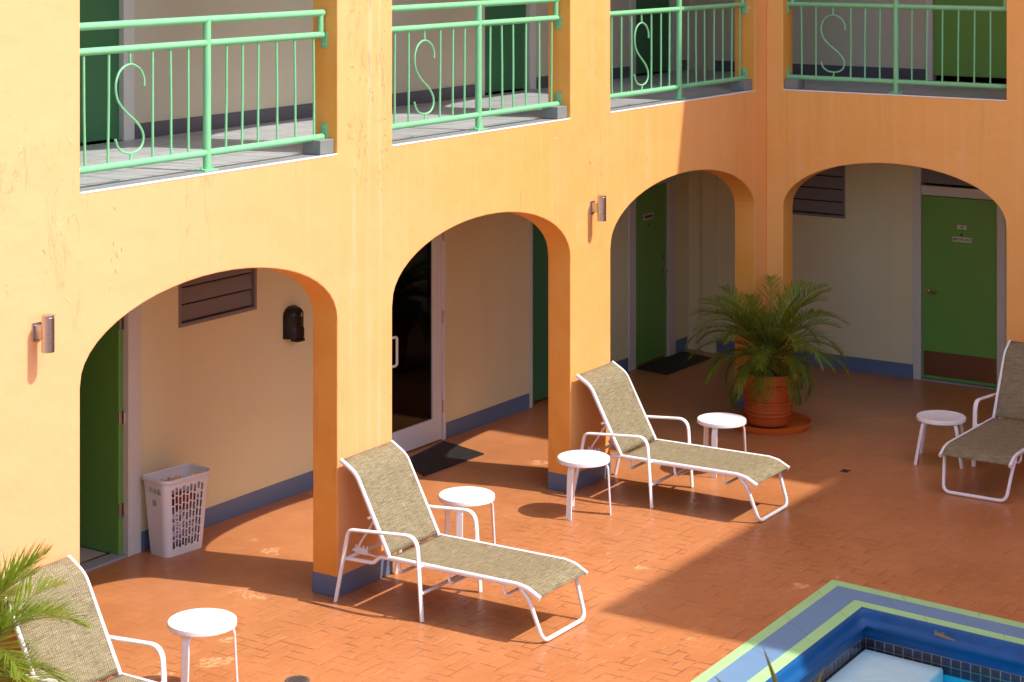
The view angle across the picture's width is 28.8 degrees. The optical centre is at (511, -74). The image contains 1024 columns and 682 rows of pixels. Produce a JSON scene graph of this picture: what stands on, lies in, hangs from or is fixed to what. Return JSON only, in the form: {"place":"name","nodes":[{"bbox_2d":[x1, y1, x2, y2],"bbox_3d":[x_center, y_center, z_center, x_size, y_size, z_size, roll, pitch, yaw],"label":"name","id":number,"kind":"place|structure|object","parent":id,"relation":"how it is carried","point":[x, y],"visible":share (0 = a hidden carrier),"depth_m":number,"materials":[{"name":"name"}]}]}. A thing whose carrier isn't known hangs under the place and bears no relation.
{"place":"outdoors","nodes":[
{"label":"outdoors","id":0,"kind":"place"},
{"bbox_2d":[80,349,1023,681],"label":"ground","id":1,"kind":"structure","parent":0,"point":[682,581],"depth_m":15.78,"materials":[{"name":"tile"}]},
{"bbox_2d":[0,540,92,681],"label":"potted palm","id":2,"kind":"object","parent":1,"relation":"on","point":[12,576],"visible":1,"depth_m":11.22,"materials":[{"name":"plant"}]},
{"bbox_2d":[4,555,166,681],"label":"sun lounger","id":3,"kind":"object","parent":1,"relation":"on","point":[82,653],"visible":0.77,"depth_m":12.20,"materials":[{"name":"beige fabric"}]},
{"bbox_2d":[142,463,210,557],"bbox_3d":[-2.691,4.687,16.001,0.331,0.625,0.521,0,0,40],"label":"laundry basket","id":4,"kind":"object","parent":1,"relation":"on","point":[160,523],"visible":0.91,"depth_m":15.88,"materials":[{"name":"white plastic"}]},
{"bbox_2d":[172,506,196,547],"bbox_3d":[-2.690,4.792,16.002,0.196,0.377,0.355,0,0,40],"label":"laundry","id":5,"kind":"object","parent":4,"relation":"in","point":[173,519],"visible":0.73,"depth_m":15.94,"materials":[{"name":"fabric"}]},
{"bbox_2d":[172,490,197,508],"bbox_3d":[-2.654,4.613,16.047,0.176,0.131,0.230,0,0,41],"label":"laundry","id":6,"kind":"object","parent":5,"relation":"on","point":[180,493],"visible":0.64,"depth_m":15.98,"materials":[{"name":"orange fabric"}]},
{"bbox_2d":[167,608,237,681],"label":"side table","id":7,"kind":"object","parent":1,"relation":"on","point":[186,625],"visible":1,"depth_m":12.91,"materials":[{"name":"white plastic"}]},
{"bbox_2d":[285,675,309,681],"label":"floor drain","id":8,"kind":"object","parent":1,"relation":"on","point":[298,678],"visible":1,"depth_m":13.24,"materials":[{"name":"metal"}]},
{"bbox_2d":[409,441,483,475],"bbox_3d":[-0.719,4.993,18.732,0.585,0.012,1.100,0,0,33],"label":"doormat","id":9,"kind":"object","parent":1,"relation":"on","point":[442,455],"visible":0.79,"depth_m":18.73,"materials":[{"name":"black rubber"}]},
{"bbox_2d":[333,440,587,641],"bbox_3d":[-0.362,4.475,14.610,1.783,1.050,0.796,0,0,33],"label":"sun lounger","id":10,"kind":"object","parent":1,"relation":"on","point":[394,497],"visible":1,"depth_m":14.70,"materials":[{"name":"beige fabric"}]},
{"bbox_2d":[438,486,495,543],"bbox_3d":[-0.355,4.756,15.863,0.461,0.487,0.450,0,0,-16],"label":"side table","id":11,"kind":"object","parent":1,"relation":"on","point":[464,496],"visible":0.9,"depth_m":15.83,"materials":[{"name":"white plastic"}]},
{"bbox_2d":[0,0,1023,681],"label":"motel building","id":12,"kind":"structure","parent":1,"relation":"on","point":[434,282],"depth_m":17.57,"materials":[{"name":"orange paint"}]},
{"bbox_2d":[32,314,54,352],"bbox_3d":[-2.888,2.511,12.327,0.147,0.230,0.082,0,0,33],"label":"wall lamp","id":13,"kind":"object","parent":12,"relation":"attached to","point":[43,330],"visible":1,"depth_m":12.28,"materials":[{"name":"silver metal"}]},
{"bbox_2d":[80,0,118,142],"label":"door","id":14,"kind":"structure","parent":12,"relation":"in","point":[90,10],"depth_m":15.62,"materials":[{"name":"green wood"}]},
{"bbox_2d":[80,317,124,554],"bbox_3d":[-3.466,3.975,16.069,0.931,2.010,0.056,0,0,33],"label":"door","id":15,"kind":"structure","parent":12,"relation":"in","point":[102,417],"depth_m":15.90,"materials":[{"name":"green wood"}]},
{"bbox_2d":[80,9,327,173],"bbox_3d":[-2.121,1.158,13.835,0.090,1.072,2.613,0,0,33],"label":"balcony railing","id":16,"kind":"object","parent":12,"relation":"on","point":[206,43],"visible":0.83,"depth_m":13.82,"materials":[{"name":"green metal"}]},
{"bbox_2d":[178,268,256,327],"bbox_3d":[-2.508,2.834,16.760,0.128,0.908,0.967,0,0,33],"label":"louvre window","id":17,"kind":"structure","parent":12,"relation":"in","point":[218,295],"depth_m":16.76,"materials":[{"name":"brown wood"}]},
{"bbox_2d":[283,305,304,341],"bbox_3d":[-1.887,3.482,17.484,0.120,0.305,0.224,0,0,33],"label":"wall telephone","id":18,"kind":"object","parent":12,"relation":"attached to","point":[293,323],"visible":1,"depth_m":17.42,"materials":[{"name":"black plastic"}]},
{"bbox_2d":[392,232,443,451],"bbox_3d":[-0.929,3.814,19.023,0.113,2.348,0.965,0,0,33],"label":"glass door","id":19,"kind":"structure","parent":12,"relation":"in","point":[417,313],"depth_m":19.13,"materials":[{"name":"glass"}]},
{"bbox_2d":[392,0,560,130],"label":"balcony railing","id":20,"kind":"object","parent":12,"relation":"on","point":[478,23],"visible":0.84,"depth_m":16.59,"materials":[{"name":"green metal"}]},
{"bbox_2d":[485,4,525,92],"bbox_3d":[-0.101,0.678,20.391,0.045,2.005,0.826,0,0,33],"label":"door","id":21,"kind":"structure","parent":12,"relation":"in","point":[506,11],"depth_m":20.40,"materials":[{"name":"green wood"}]},
{"bbox_2d":[533,223,547,401],"bbox_3d":[0.410,3.973,21.164,0.045,1.995,0.893,0,0,33],"label":"door","id":22,"kind":"structure","parent":12,"relation":"in","point":[540,250],"depth_m":20.96,"materials":[{"name":"green wood"}]},
{"bbox_2d":[590,195,605,221],"bbox_3d":[0.776,2.521,17.866,0.147,0.230,0.082,0,0,33],"label":"wall lamp","id":23,"kind":"object","parent":12,"relation":"attached to","point":[598,207],"visible":1,"depth_m":17.82,"materials":[{"name":"silver metal"}]},
{"bbox_2d":[636,183,667,364],"bbox_3d":[1.592,3.978,22.871,0.113,2.005,0.771,0,0,33],"label":"door","id":24,"kind":"structure","parent":12,"relation":"in","point":[651,256],"depth_m":22.90,"materials":[{"name":"green wood"}]},
{"bbox_2d":[636,0,668,73],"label":"door","id":25,"kind":"structure","parent":12,"relation":"in","point":[642,40],"depth_m":22.94,"materials":[{"name":"green wood"}]},
{"bbox_2d":[610,0,746,99],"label":"balcony railing","id":26,"kind":"object","parent":12,"relation":"on","point":[678,9],"visible":0.89,"depth_m":19.48,"materials":[{"name":"green metal"}]},
{"bbox_2d":[792,165,844,218],"bbox_3d":[3.385,2.840,22.822,0.968,0.920,0.128,0,0,33],"label":"louvre window","id":27,"kind":"structure","parent":12,"relation":"in","point":[823,194],"depth_m":22.69,"materials":[{"name":"brown wood"}]},
{"bbox_2d":[787,0,1006,93],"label":"balcony railing","id":28,"kind":"object","parent":12,"relation":"on","point":[895,6],"visible":1,"depth_m":20.15,"materials":[{"name":"green metal"}]},
{"bbox_2d":[923,168,972,185],"bbox_3d":[4.903,2.601,21.811,0.861,0.458,0.040,0,0,33],"label":"transom window","id":29,"kind":"structure","parent":12,"relation":"in","point":[930,176],"depth_m":21.93,"materials":[{"name":"brown wood"}]},
{"bbox_2d":[922,195,996,386],"bbox_3d":[4.879,3.974,21.775,0.861,2.008,0.113,0,0,33],"label":"door","id":30,"kind":"structure","parent":12,"relation":"in","point":[959,235],"depth_m":21.79,"materials":[{"name":"green wood"}]},
{"bbox_2d":[934,0,1006,77],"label":"door","id":31,"kind":"structure","parent":12,"relation":"in","point":[950,17],"depth_m":21.72,"materials":[{"name":"green wood"}]},
{"bbox_2d":[557,450,610,520],"bbox_3d":[0.615,4.756,16.983,0.461,0.487,0.450,0,0,5],"label":"side table","id":32,"kind":"object","parent":1,"relation":"on","point":[572,460],"visible":1,"depth_m":16.88,"materials":[{"name":"white plastic"}]},
{"bbox_2d":[636,351,709,374],"bbox_3d":[1.859,4.993,22.829,0.445,0.012,1.160,0,0,33],"label":"doormat","id":33,"kind":"object","parent":1,"relation":"on","point":[668,365],"visible":1,"depth_m":22.76,"materials":[{"name":"black rubber"}]},
{"bbox_2d":[575,361,789,521],"bbox_3d":[1.482,4.475,17.408,1.783,1.050,0.796,0,0,32],"label":"sun lounger","id":34,"kind":"object","parent":1,"relation":"on","point":[625,417],"visible":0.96,"depth_m":17.49,"materials":[{"name":"beige fabric"}]},
{"bbox_2d":[697,413,746,477],"bbox_3d":[1.927,4.756,18.302,0.461,0.487,0.450,0,0,-6],"label":"side table","id":35,"kind":"object","parent":1,"relation":"on","point":[714,421],"visible":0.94,"depth_m":18.23,"materials":[{"name":"white plastic"}]},
{"bbox_2d":[716,648,823,681],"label":"spiky plant","id":36,"kind":"object","parent":1,"relation":"on","point":[774,677],"visible":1,"depth_m":6.00,"materials":[{"name":"green plant"}]},
{"bbox_2d":[734,411,811,434],"bbox_3d":[2.586,4.966,19.981,0.824,0.065,0.824,0,0,33],"label":"plant saucer","id":37,"kind":"object","parent":1,"relation":"on","point":[798,423],"visible":0.58,"depth_m":19.85,"materials":[{"name":"orange ceramic"}]},
{"bbox_2d":[683,274,851,426],"bbox_3d":[2.562,4.277,20.036,1.700,1.398,1.681,0,0,33],"label":"potted palm","id":38,"kind":"object","parent":37,"relation":"on","point":[767,385],"visible":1,"depth_m":19.84,"materials":[{"name":"plant"}]},
{"bbox_2d":[839,469,851,472],"bbox_3d":[3.058,4.998,18.312,0.080,0.003,0.092,0,0,33],"label":"floor drain","id":39,"kind":"object","parent":1,"relation":"on","point":[845,470],"visible":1,"depth_m":18.32,"materials":[{"name":"metal"}]},
{"bbox_2d":[691,580,1023,681],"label":"swimming pool","id":40,"kind":"structure","parent":1,"relation":"in","point":[836,629],"depth_m":14.20,"materials":[{"name":"blue tile"}]},
{"bbox_2d":[913,410,965,468],"bbox_3d":[4.011,4.789,18.654,0.456,0.428,0.456,0,0,19],"label":"side table","id":41,"kind":"object","parent":1,"relation":"on","point":[943,418],"visible":0.99,"depth_m":18.56,"materials":[{"name":"white plastic"}]},
{"bbox_2d":[938,340,1023,502],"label":"sun lounger","id":42,"kind":"object","parent":1,"relation":"on","point":[995,439],"visible":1,"depth_m":18.20,"materials":[{"name":"beige fabric"}]}
]}

